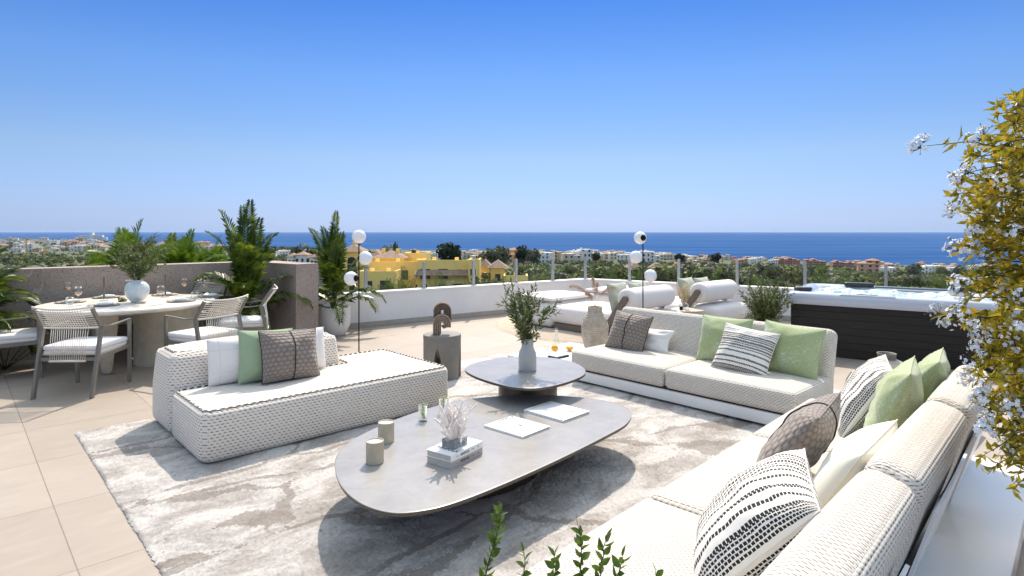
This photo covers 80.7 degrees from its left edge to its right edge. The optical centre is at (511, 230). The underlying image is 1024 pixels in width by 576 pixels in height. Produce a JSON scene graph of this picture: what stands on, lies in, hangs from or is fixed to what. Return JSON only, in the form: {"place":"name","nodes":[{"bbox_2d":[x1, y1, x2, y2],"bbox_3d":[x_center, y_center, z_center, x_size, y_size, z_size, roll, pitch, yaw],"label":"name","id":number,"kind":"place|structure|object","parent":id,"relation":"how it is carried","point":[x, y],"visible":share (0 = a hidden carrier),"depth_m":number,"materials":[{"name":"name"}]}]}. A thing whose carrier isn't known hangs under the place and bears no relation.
{"place":"outdoors","nodes":[
{"label":"outdoors","id":0,"kind":"place"},
{"bbox_2d":[479,502,507,575],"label":"leafy shoot","id":1,"kind":"object","parent":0,"point":[493,540],"visible":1,"depth_m":1.49,"materials":[{"name":"green"}]},
{"bbox_2d":[0,313,1023,575],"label":"terrace floor","id":2,"kind":"structure","parent":0,"point":[62,513],"depth_m":4.47,"materials":[{"name":"tile"}]},
{"bbox_2d":[0,311,46,377],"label":"dining chair","id":3,"kind":"object","parent":2,"relation":"on","point":[21,337],"visible":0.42,"depth_m":6.51,"materials":[{"name":"white wicker"}]},
{"bbox_2d":[0,326,72,369],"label":"broadleaf plant","id":4,"kind":"object","parent":2,"relation":"on","point":[3,367],"visible":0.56,"depth_m":6.98,"materials":[{"name":"green plant"}]},
{"bbox_2d":[30,306,131,398],"bbox_3d":[-4.298,1.160,6.036,0.598,0.888,0.700,0,0,-3],"label":"dining chair","id":5,"kind":"object","parent":2,"relation":"on","point":[99,346],"visible":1,"depth_m":5.83,"materials":[{"name":"white wicker"}]},
{"bbox_2d":[34,294,214,374],"bbox_3d":[-4.580,1.224,7.220,1.840,0.748,1.840,0,0,0],"label":"dining table","id":6,"kind":"object","parent":2,"relation":"on","point":[148,328],"visible":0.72,"depth_m":7.06,"materials":[{"name":"stone"}]},
{"bbox_2d":[124,280,149,302],"bbox_3d":[-4.459,0.716,7.168,0.264,0.268,0.264,0,0,0],"label":"vase","id":7,"kind":"object","parent":6,"relation":"on","point":[136,290],"visible":0.85,"depth_m":7.08,"materials":[{"name":"white ceramic"}]},
{"bbox_2d":[102,232,180,279],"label":"olive branches","id":8,"kind":"object","parent":7,"relation":"in","point":[140,270],"visible":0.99,"depth_m":7.12,"materials":[{"name":"green"}]},
{"bbox_2d":[0,261,317,362],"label":"stone wall","id":9,"kind":"structure","parent":2,"relation":"on","point":[45,285],"depth_m":8.31,"materials":[{"name":"stone"}]},
{"bbox_2d":[164,294,247,346],"bbox_3d":[-3.380,1.160,6.701,0.700,0.888,0.598,0,0,25],"label":"dining chair","id":10,"kind":"object","parent":2,"relation":"on","point":[198,333],"visible":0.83,"depth_m":6.57,"materials":[{"name":"white wicker"}]},
{"bbox_2d":[188,281,226,323],"bbox_3d":[-4.330,1.160,8.263,0.598,0.888,0.700,0,0,13],"label":"dining chair","id":11,"kind":"object","parent":2,"relation":"on","point":[207,289],"visible":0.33,"depth_m":8.52,"materials":[{"name":"white wicker"}]},
{"bbox_2d":[217,284,277,330],"bbox_3d":[-3.379,1.160,7.735,0.700,0.888,0.598,0,0,-20],"label":"dining chair","id":12,"kind":"object","parent":2,"relation":"on","point":[256,322],"visible":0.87,"depth_m":7.53,"materials":[{"name":"white wicker"}]},
{"bbox_2d":[318,305,350,335],"bbox_3d":[-2.740,1.385,9.280,0.500,0.430,0.500,0,0,0],"label":"planter","id":13,"kind":"object","parent":2,"relation":"on","point":[327,321],"visible":0.73,"depth_m":9.08,"materials":[{"name":"white ceramic"}]},
{"bbox_2d":[300,210,385,324],"bbox_3d":[-2.694,0.579,9.303,1.488,1.812,1.564,0,0,26],"label":"potted palm","id":14,"kind":"object","parent":13,"relation":"in","point":[331,261],"visible":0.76,"depth_m":9.23,"materials":[{"name":"green plant"}]},
{"bbox_2d":[344,230,371,351],"bbox_3d":[-1.787,0.794,7.000,0.286,1.612,0.272,0,0,-41],"label":"floor lamp","id":15,"kind":"object","parent":2,"relation":"on","point":[364,257],"visible":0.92,"depth_m":6.96,"materials":[{"name":"white metal"}]},
{"bbox_2d":[75,354,765,575],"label":"rug","id":16,"kind":"object","parent":2,"relation":"on","point":[292,509],"visible":0.37,"depth_m":3.54,"materials":[{"name":"carpet"}]},
{"bbox_2d":[153,332,447,462],"bbox_3d":[-1.797,1.268,5.268,2.098,0.664,1.413,0,0,-43],"label":"daybed sofa","id":17,"kind":"object","parent":16,"relation":"on","point":[195,415],"visible":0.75,"depth_m":4.71,"materials":[{"name":"wicker"}]},
{"bbox_2d":[237,328,292,383],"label":"pillow","id":18,"kind":"object","parent":17,"relation":"on","point":[250,364],"visible":0.51,"depth_m":4.84,"materials":[{"name":"green fabric"}]},
{"bbox_2d":[206,327,325,386],"bbox_3d":[-2.049,1.047,5.100,0.985,0.365,0.203,0,-8,-43],"label":"pillow","id":19,"kind":"object","parent":17,"relation":"on","point":[223,360],"visible":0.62,"depth_m":4.81,"materials":[{"name":"white fabric"}]},
{"bbox_2d":[258,327,319,384],"bbox_3d":[-1.843,1.029,5.008,0.214,0.427,0.506,-23,-18,41],"label":"pillow","id":20,"kind":"object","parent":17,"relation":"on","point":[289,355],"visible":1,"depth_m":4.92,"materials":[{"name":"grey fabric"}]},
{"bbox_2d":[423,331,460,380],"bbox_3d":[-0.760,1.359,6.560,0.410,0.478,0.410,0,0,-43],"label":"side table","id":21,"kind":"object","parent":16,"relation":"on","point":[444,348],"visible":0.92,"depth_m":6.40,"materials":[{"name":"grey concrete"}]},
{"bbox_2d":[433,302,450,334],"bbox_3d":[-0.759,0.949,6.550,0.200,0.342,0.142,0,0,-8],"label":"arch sculpture","id":22,"kind":"object","parent":21,"relation":"on","point":[439,317],"visible":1,"depth_m":6.50,"materials":[{"name":"stone"}]},
{"bbox_2d":[335,395,631,516],"bbox_3d":[-0.190,1.448,3.905,1.313,0.296,2.257,0,0,40],"label":"coffee table","id":23,"kind":"object","parent":16,"relation":"on","point":[404,479],"visible":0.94,"depth_m":3.50,"materials":[{"name":"stone"}]},
{"bbox_2d":[366,437,383,465],"bbox_3d":[-0.770,1.231,3.385,0.100,0.138,0.100,0,0,-20],"label":"candle","id":24,"kind":"object","parent":23,"relation":"on","point":[374,451],"visible":1,"depth_m":3.35,"materials":[{"name":"wax"}]},
{"bbox_2d":[378,419,393,443],"bbox_3d":[-0.777,1.231,3.719,0.100,0.138,0.100,0,0,-20],"label":"candle","id":25,"kind":"object","parent":23,"relation":"on","point":[386,430],"visible":0.94,"depth_m":3.68,"materials":[{"name":"wax"}]},
{"bbox_2d":[418,403,427,422],"bbox_3d":[-0.607,1.244,4.116,0.067,0.113,0.068,0,0,0],"label":"glass tumbler","id":26,"kind":"object","parent":23,"relation":"on","point":[422,410],"visible":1,"depth_m":4.09,"materials":[{"name":"white"}]},
{"bbox_2d":[427,447,482,468],"bbox_3d":[-0.327,1.282,3.453,0.182,0.036,0.285,0,0,34],"label":"book","id":27,"kind":"object","parent":23,"relation":"on","point":[451,465],"visible":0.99,"depth_m":3.36,"materials":[{"name":"paper"}]},
{"bbox_2d":[426,438,482,462],"bbox_3d":[-0.329,1.245,3.455,0.188,0.037,0.285,0,0,34],"label":"book","id":28,"kind":"object","parent":27,"relation":"on","point":[439,451],"visible":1,"depth_m":3.38,"materials":[{"name":"paper"}]},
{"bbox_2d":[442,435,467,449],"bbox_3d":[-0.329,1.204,3.454,0.095,0.045,0.119,0,0,34],"label":"crystal block","id":29,"kind":"object","parent":28,"relation":"on","point":[455,443],"depth_m":3.42,"materials":[{"name":"white"}]},
{"bbox_2d":[434,398,476,439],"bbox_3d":[-0.347,1.082,3.432,0.204,0.269,0.332,0,0,23],"label":"coral","id":30,"kind":"object","parent":29,"relation":"on","point":[452,423],"visible":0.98,"depth_m":3.41,"materials":[{"name":"white"}]},
{"bbox_2d":[484,416,549,438],"bbox_3d":[0.033,1.293,3.981,0.339,0.014,0.276,0,0,42],"label":"magazine","id":31,"kind":"object","parent":23,"relation":"on","point":[518,427],"visible":1,"depth_m":3.96,"materials":[{"name":"paper"}]},
{"bbox_2d":[524,401,589,422],"bbox_3d":[0.320,1.291,4.312,0.364,0.018,0.298,0,0,44],"label":"magazine","id":32,"kind":"object","parent":23,"relation":"on","point":[558,412],"visible":1,"depth_m":4.28,"materials":[{"name":"paper"}]},
{"bbox_2d":[465,357,585,395],"bbox_3d":[0.136,1.373,5.010,1.002,0.446,1.007,0,0,-44],"label":"coffee table","id":33,"kind":"object","parent":16,"relation":"on","point":[548,376],"visible":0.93,"depth_m":4.90,"materials":[{"name":"stone"}]},
{"bbox_2d":[519,338,535,371],"bbox_3d":[0.128,1.019,4.979,0.148,0.262,0.148,0,0,0],"label":"vase","id":34,"kind":"object","parent":33,"relation":"on","point":[527,357],"visible":0.91,"depth_m":4.92,"materials":[{"name":"grey ceramic"}]},
{"bbox_2d":[495,276,564,345],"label":"olive branches","id":35,"kind":"object","parent":34,"relation":"in","point":[523,324],"visible":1,"depth_m":4.95,"materials":[{"name":"green"}]},
{"bbox_2d":[494,314,583,343],"bbox_3d":[1.671,1.591,10.378,3.960,0.015,3.960,0,0,0],"label":"round rug","id":36,"kind":"object","parent":2,"relation":"on","point":[506,325],"visible":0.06,"depth_m":9.41,"materials":[{"name":"carpet"}]},
{"bbox_2d":[516,284,681,335],"bbox_3d":[1.347,1.219,9.802,1.204,0.781,2.680,0,0,-43],"label":"daybed","id":37,"kind":"object","parent":36,"relation":"on","point":[572,306],"visible":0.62,"depth_m":9.41,"materials":[{"name":"white fabric"}]},
{"bbox_2d":[606,282,626,311],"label":"pillow","id":38,"kind":"object","parent":37,"relation":"on","point":[613,295],"visible":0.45,"depth_m":8.96,"materials":[{"name":"fabric"}]},
{"bbox_2d":[585,279,746,318],"bbox_3d":[2.680,1.219,10.806,1.204,0.781,2.730,0,0,-43],"label":"daybed","id":39,"kind":"object","parent":36,"relation":"on","point":[710,297],"visible":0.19,"depth_m":9.84,"materials":[{"name":"white fabric"}]},
{"bbox_2d":[677,277,693,304],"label":"pillow","id":40,"kind":"object","parent":39,"relation":"on","point":[681,282],"visible":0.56,"depth_m":9.97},
{"bbox_2d":[671,307,703,313],"bbox_3d":[2.758,1.415,9.477,0.500,0.370,0.500,0,0,0],"label":"side table","id":41,"kind":"object","parent":36,"relation":"on","point":[690,310],"visible":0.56,"depth_m":9.41,"materials":[{"name":"white wood"}]},
{"bbox_3d":[2.718,1.155,9.527,0.160,0.150,0.160,0,0,0],"label":"vase","id":42,"kind":"object","parent":41,"relation":"on","visible":0},
{"bbox_2d":[675,282,691,305],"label":"dried branches","id":43,"kind":"object","parent":42,"relation":"in","point":[683,293],"visible":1,"depth_m":9.50,"materials":[{"name":"beige plant"}]},
{"bbox_2d":[237,278,1022,335],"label":"parapet wall","id":44,"kind":"structure","parent":2,"relation":"on","point":[409,305],"depth_m":10.93,"materials":[{"name":"paint"}]},
{"bbox_2d":[318,257,981,294],"bbox_3d":[3.311,0.790,10.842,12.564,0.470,3.941,0,0,7],"label":"glass balustrade","id":45,"kind":"object","parent":44,"relation":"on","point":[585,273],"visible":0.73,"depth_m":11.31,"materials":[{"name":"clear glass"}]},
{"bbox_2d":[630,232,656,307],"bbox_3d":[1.742,0.804,8.000,0.358,1.592,0.260,0,0,0],"label":"floor lamp","id":46,"kind":"object","parent":2,"relation":"on","point":[649,275],"visible":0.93,"depth_m":7.95,"materials":[{"name":"white metal"}]},
{"bbox_2d":[508,307,841,424],"bbox_3d":[1.487,1.235,6.309,1.180,0.730,3.360,0,0,-43],"label":"platform sofa","id":47,"kind":"object","parent":2,"relation":"on","point":[678,373],"visible":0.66,"depth_m":5.48,"materials":[{"name":"white fabric"}]},
{"bbox_2d":[581,306,608,347],"bbox_3d":[1.005,1.190,7.309,0.336,0.545,0.336,0,0,0],"label":"clay jar","id":48,"kind":"object","parent":47,"relation":"on","point":[594,328],"visible":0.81,"depth_m":7.19,"materials":[{"name":"ceramic"}]},
{"bbox_2d":[568,277,616,305],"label":"pampas stems","id":49,"kind":"object","parent":48,"relation":"in","point":[589,295],"visible":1,"depth_m":7.31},
{"bbox_2d":[605,309,653,351],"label":"pillow","id":50,"kind":"object","parent":47,"relation":"on","point":[629,331],"visible":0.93,"depth_m":6.34,"materials":[{"name":"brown fabric"}]},
{"bbox_2d":[644,328,674,352],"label":"pillow","id":51,"kind":"object","parent":47,"relation":"on","point":[657,340],"visible":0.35,"depth_m":6.26,"materials":[{"name":"white fabric"}]},
{"bbox_2d":[696,314,753,360],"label":"pillow","id":52,"kind":"object","parent":47,"relation":"on","point":[712,330],"visible":0.52,"depth_m":5.83,"materials":[{"name":"green fabric"}]},
{"bbox_2d":[711,322,780,374],"bbox_3d":[2.103,1.080,5.442,0.504,0.455,0.190,8,-26,44],"label":"pillow","id":53,"kind":"object","parent":47,"relation":"on","point":[744,349],"visible":0.88,"depth_m":5.37,"materials":[{"name":"fabric"}]},
{"bbox_2d":[764,320,826,379],"bbox_3d":[2.466,1.056,5.342,0.204,0.464,0.544,22,-11,-39],"label":"pillow","id":54,"kind":"object","parent":47,"relation":"on","point":[797,350],"visible":0.75,"depth_m":5.23,"materials":[{"name":"green fabric"}]},
{"bbox_2d":[519,365,1023,575],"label":"platform sofa","id":55,"kind":"object","parent":2,"relation":"on","point":[920,494],"visible":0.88,"depth_m":2.54,"materials":[{"name":"white fabric"}]},
{"bbox_2d":[694,448,820,575],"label":"pillow","id":56,"kind":"object","parent":55,"relation":"on","point":[756,518],"visible":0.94,"depth_m":2.04,"materials":[{"name":"fabric"}]},
{"bbox_2d":[756,391,841,467],"bbox_3d":[1.421,1.051,2.991,0.226,0.527,0.567,40,23,30],"label":"pillow","id":57,"kind":"object","parent":55,"relation":"on","point":[810,427],"visible":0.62,"depth_m":2.81,"materials":[{"name":"brown fabric"}]},
{"bbox_2d":[813,419,897,509],"bbox_3d":[1.512,1.074,2.675,0.624,0.445,0.225,0,30,-46],"label":"pillow","id":58,"kind":"object","parent":55,"relation":"on","point":[846,460],"visible":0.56,"depth_m":2.51,"materials":[{"name":"beige fabric"}]},
{"bbox_2d":[837,354,891,436],"bbox_3d":[2.251,1.052,3.848,0.238,0.525,0.585,35,15,23],"label":"pillow","id":59,"kind":"object","parent":55,"relation":"on","point":[858,393],"visible":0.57,"depth_m":3.67,"materials":[{"name":"fabric"}]},
{"bbox_2d":[863,355,923,427],"bbox_3d":[2.219,1.018,3.498,0.253,0.544,0.584,24,14,33],"label":"pillow","id":60,"kind":"object","parent":55,"relation":"on","point":[899,393],"visible":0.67,"depth_m":3.30,"materials":[{"name":"green fabric"}]},
{"bbox_2d":[918,347,949,403],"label":"pillow","id":61,"kind":"object","parent":55,"relation":"on","point":[934,367],"visible":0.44,"depth_m":3.65,"materials":[{"name":"green fabric"}]},
{"bbox_2d":[786,282,1000,372],"bbox_3d":[4.986,1.173,7.933,2.290,0.855,1.660,0,0,35],"label":"hot tub","id":62,"kind":"object","parent":2,"relation":"on","point":[865,321],"visible":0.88,"depth_m":7.38,"materials":[{"name":"black"}]},
{"bbox_3d":[2.420,1.375,2.450,0.520,0.450,0.520,0,0,0],"label":"planter","id":63,"kind":"object","parent":2,"relation":"on","visible":0},
{"bbox_2d":[905,88,1023,500],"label":"flowering shrub","id":64,"kind":"object","parent":63,"relation":"in","point":[987,189],"visible":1,"depth_m":2.38,"materials":[{"name":"yellow plant"}]},
{"bbox_2d":[0,232,1023,265],"bbox_3d":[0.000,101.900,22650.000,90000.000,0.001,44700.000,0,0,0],"label":"sea","id":65,"kind":"structure","parent":0,"point":[905,248],"depth_m":5812.13,"materials":[{"name":"liquid"}]},
{"bbox_2d":[0,239,1023,291],"bbox_3d":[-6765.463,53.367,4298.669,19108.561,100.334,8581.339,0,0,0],"label":"ground","id":66,"kind":"structure","parent":0,"point":[725,262],"depth_m":1284.00,"materials":[{"name":"plant"}]},
{"bbox_2d":[82,246,108,265],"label":"garden palm","id":67,"kind":"object","parent":66,"relation":"on","point":[97,258],"visible":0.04,"depth_m":13.80,"materials":[{"name":"green plant"}]},
{"bbox_2d":[80,218,172,265],"bbox_3d":[-8.343,0.779,13.174,1.988,2.144,2.030,0,0,25],"label":"garden palm","id":68,"kind":"object","parent":66,"relation":"on","point":[127,235],"visible":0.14,"depth_m":12.95,"materials":[{"name":"green plant"}]},
{"bbox_2d":[149,228,228,263],"bbox_3d":[-7.385,0.933,13.565,1.901,2.008,1.861,0,0,-40],"label":"garden palm","id":69,"kind":"object","parent":66,"relation":"on","point":[184,254],"visible":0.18,"depth_m":13.39,"materials":[{"name":"green plant"}]},
{"bbox_2d":[193,235,230,261],"bbox_3d":[-7.464,1.032,14.991,1.780,1.921,1.818,0,0,0],"label":"garden palm","id":70,"kind":"object","parent":66,"relation":"on","point":[211,252],"visible":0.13,"depth_m":14.87,"materials":[{"name":"green plant"}]},
{"bbox_2d":[343,242,369,289],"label":"yellow building","id":71,"kind":"structure","parent":66,"relation":"on","point":[352,253],"depth_m":127.98,"materials":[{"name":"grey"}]},
{"bbox_2d":[360,268,400,289],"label":"yellow building","id":72,"kind":"structure","parent":66,"relation":"on","point":[375,278],"depth_m":118.00,"materials":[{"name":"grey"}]},
{"bbox_2d":[361,259,418,287],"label":"yellow building","id":73,"kind":"structure","parent":66,"relation":"on","point":[409,266],"depth_m":127.00,"materials":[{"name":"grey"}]},
{"bbox_2d":[372,249,408,260],"bbox_3d":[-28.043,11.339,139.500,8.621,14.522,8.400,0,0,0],"label":"roof","id":74,"kind":"structure","parent":66,"relation":"on","point":[390,255],"depth_m":136.38,"materials":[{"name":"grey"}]},
{"bbox_2d":[385,265,418,289],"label":"garden palm","id":75,"kind":"object","parent":66,"relation":"on","point":[399,284],"visible":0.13,"depth_m":15.55,"materials":[{"name":"green plant"}]},
{"bbox_2d":[404,251,430,260],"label":"yellow building","id":76,"kind":"structure","parent":66,"relation":"on","point":[416,256],"depth_m":141.00,"materials":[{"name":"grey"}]},
{"bbox_2d":[414,257,472,287],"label":"yellow building","id":77,"kind":"structure","parent":66,"relation":"on","point":[456,269],"depth_m":123.92,"materials":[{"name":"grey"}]},
{"bbox_2d":[436,242,460,259],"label":"tree","id":78,"kind":"object","parent":66,"relation":"on","point":[451,250],"visible":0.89,"depth_m":325.58,"materials":[{"name":"green plant"}]},
{"bbox_2d":[468,258,480,282],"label":"yellow building","id":79,"kind":"structure","parent":66,"relation":"on","point":[478,268],"depth_m":122.00,"materials":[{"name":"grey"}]},
{"bbox_2d":[478,248,501,263],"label":"tree","id":80,"kind":"object","parent":66,"relation":"on","point":[491,255],"visible":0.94,"depth_m":417.46,"materials":[{"name":"green plant"}]},
{"bbox_2d":[488,260,507,282],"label":"yellow building","id":81,"kind":"structure","parent":66,"relation":"on","point":[497,267],"depth_m":128.00,"materials":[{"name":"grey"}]},
{"bbox_2d":[494,246,510,263],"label":"tree","id":82,"kind":"object","parent":66,"relation":"on","point":[503,250],"visible":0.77,"depth_m":426.86,"materials":[{"name":"green plant"}]},
{"bbox_2d":[0,238,1016,288],"bbox_3d":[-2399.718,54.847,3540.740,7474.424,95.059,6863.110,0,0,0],"label":"distant woodland","id":83,"kind":"object","parent":66,"relation":"on","point":[5,258],"visible":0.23,"depth_m":441.82,"materials":[{"name":"green plant"}]},
{"bbox_2d":[514,245,528,264],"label":"tree","id":84,"kind":"object","parent":66,"relation":"on","point":[521,252],"visible":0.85,"depth_m":438.33,"materials":[{"name":"green plant"}]},
{"bbox_2d":[526,248,540,263],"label":"tree","id":85,"kind":"object","parent":66,"relation":"on","point":[533,256],"visible":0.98,"depth_m":428.83,"materials":[{"name":"green plant"}]},
{"bbox_2d":[522,262,569,281],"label":"tree","id":86,"kind":"object","parent":66,"relation":"on","point":[547,276],"visible":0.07,"depth_m":17.06,"materials":[{"name":"green plant"}]},
{"bbox_2d":[561,252,581,262],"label":"house","id":87,"kind":"structure","parent":66,"relation":"on","point":[568,257],"depth_m":614.00,"materials":[{"name":"beige"}]},
{"bbox_2d":[568,248,591,260],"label":"house","id":88,"kind":"structure","parent":66,"relation":"on","point":[585,252],"depth_m":627.64,"materials":[{"name":"white"}]},
{"bbox_2d":[588,266,609,278],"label":"tree","id":89,"kind":"object","parent":66,"relation":"on","point":[599,272],"visible":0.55,"depth_m":121.10,"materials":[{"name":"green plant"}]},
{"bbox_2d":[644,264,681,281],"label":"tree","id":90,"kind":"object","parent":66,"relation":"on","point":[664,270],"visible":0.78,"depth_m":114.19,"materials":[{"name":"green plant"}]},
{"bbox_2d":[684,265,709,278],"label":"tree","id":91,"kind":"object","parent":66,"relation":"on","point":[696,272],"visible":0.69,"depth_m":114.48,"materials":[{"name":"green plant"}]},
{"bbox_2d":[703,264,734,279],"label":"tree","id":92,"kind":"object","parent":66,"relation":"on","point":[710,269],"visible":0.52,"depth_m":112.57,"materials":[{"name":"green plant"}]},
{"bbox_2d":[746,261,784,283],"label":"tree","id":93,"kind":"object","parent":66,"relation":"on","point":[771,270],"visible":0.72,"depth_m":108.97,"materials":[{"name":"green plant"}]},
{"bbox_2d":[777,264,801,286],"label":"tree","id":94,"kind":"object","parent":66,"relation":"on","point":[791,271],"visible":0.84,"depth_m":109.79,"materials":[{"name":"green plant"}]},
{"bbox_2d":[783,261,841,286],"bbox_3d":[6.950,1.824,14.031,2.207,2.294,2.220,0,0,0],"label":"garden palm","id":95,"kind":"object","parent":66,"relation":"on","point":[826,279],"visible":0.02,"depth_m":13.90,"materials":[{"name":"green plant"}]},
{"bbox_2d":[857,258,880,271],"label":"house","id":96,"kind":"structure","parent":66,"relation":"on","point":[872,264],"depth_m":615.78,"materials":[{"name":"beige"}]},
{"bbox_2d":[902,274,920,287],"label":"tree","id":97,"kind":"object","parent":66,"relation":"on","point":[915,277],"visible":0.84,"depth_m":196.81,"materials":[{"name":"green plant"}]},
{"bbox_2d":[911,266,970,288],"bbox_3d":[9.123,1.846,13.082,2.171,2.257,2.184,0,0,30],"label":"garden palm","id":98,"kind":"object","parent":66,"relation":"on","point":[935,273],"depth_m":12.88,"materials":[{"name":"green plant"}]},
{"bbox_2d":[923,255,1011,291],"bbox_3d":[9.252,1.707,11.920,2.395,2.490,2.409,0,0,24],"label":"garden palm","id":99,"kind":"object","parent":66,"relation":"on","point":[943,285],"visible":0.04,"depth_m":12.12,"materials":[{"name":"green plant"}]},
{"bbox_2d":[0,0,1023,231],"label":"sky","id":100,"kind":"structure","parent":0,"point":[386,115],"materials":[{"name":"blue"}]},
{"bbox_2d":[516,542,532,575],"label":"leafy shoot","id":101,"kind":"object","parent":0,"point":[525,572],"visible":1,"depth_m":1.49,"materials":[{"name":"green"}]},
{"bbox_2d":[544,546,561,575],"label":"leafy shoot","id":102,"kind":"object","parent":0,"point":[554,562],"visible":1,"depth_m":1.42,"materials":[{"name":"green"}]},
{"bbox_2d":[571,517,590,575],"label":"leafy shoot","id":103,"kind":"object","parent":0,"point":[578,540],"visible":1,"depth_m":1.50,"materials":[{"name":"green"}]},
{"bbox_2d":[591,527,613,575],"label":"leafy shoot","id":104,"kind":"object","parent":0,"point":[602,563],"visible":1,"depth_m":1.46,"materials":[{"name":"green"}]},
{"bbox_2d":[612,545,631,575],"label":"leafy shoot","id":105,"kind":"object","parent":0,"point":[616,562],"visible":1,"depth_m":1.39,"materials":[{"name":"green"}]},
{"bbox_2d":[869,351,902,368],"bbox_3d":[3.074,1.231,4.944,0.378,0.458,0.378,0,0,0],"label":"vase","id":106,"kind":"object","parent":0,"point":[894,362],"visible":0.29,"depth_m":4.88,"materials":[{"name":"ceramic"}]},
{"bbox_3d":[3.280,1.470,7.750,0.340,0.260,0.340,0,0,0],"label":"planter","id":107,"kind":"object","parent":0,"visible":0},
{"bbox_2d":[737,264,799,322],"bbox_3d":[3.253,0.905,7.703,0.711,0.952,0.846,0,0,14],"label":"olive shrub","id":108,"kind":"object","parent":107,"relation":"in","point":[767,302],"visible":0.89,"depth_m":7.67,"materials":[{"name":"green plant"}]},
{"bbox_3d":[-3.720,1.400,8.420,0.480,0.400,0.480,0,0,0],"label":"planter","id":109,"kind":"object","parent":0,"visible":0},
{"bbox_2d":[192,199,312,330],"bbox_3d":[-3.677,0.513,8.424,1.551,1.948,1.933,0,0,26],"label":"potted palm","id":110,"kind":"object","parent":109,"relation":"in","point":[247,262],"visible":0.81,"depth_m":8.33,"materials":[{"name":"green plant"}]},
{"bbox_3d":[-6.050,1.420,6.720,0.440,0.360,0.440,0,0,0],"label":"planter","id":111,"kind":"object","parent":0,"visible":0},
{"bbox_2d":[0,235,53,362],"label":"potted palm","id":112,"kind":"object","parent":111,"relation":"in","point":[5,276],"visible":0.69,"depth_m":6.94,"materials":[{"name":"green plant"}]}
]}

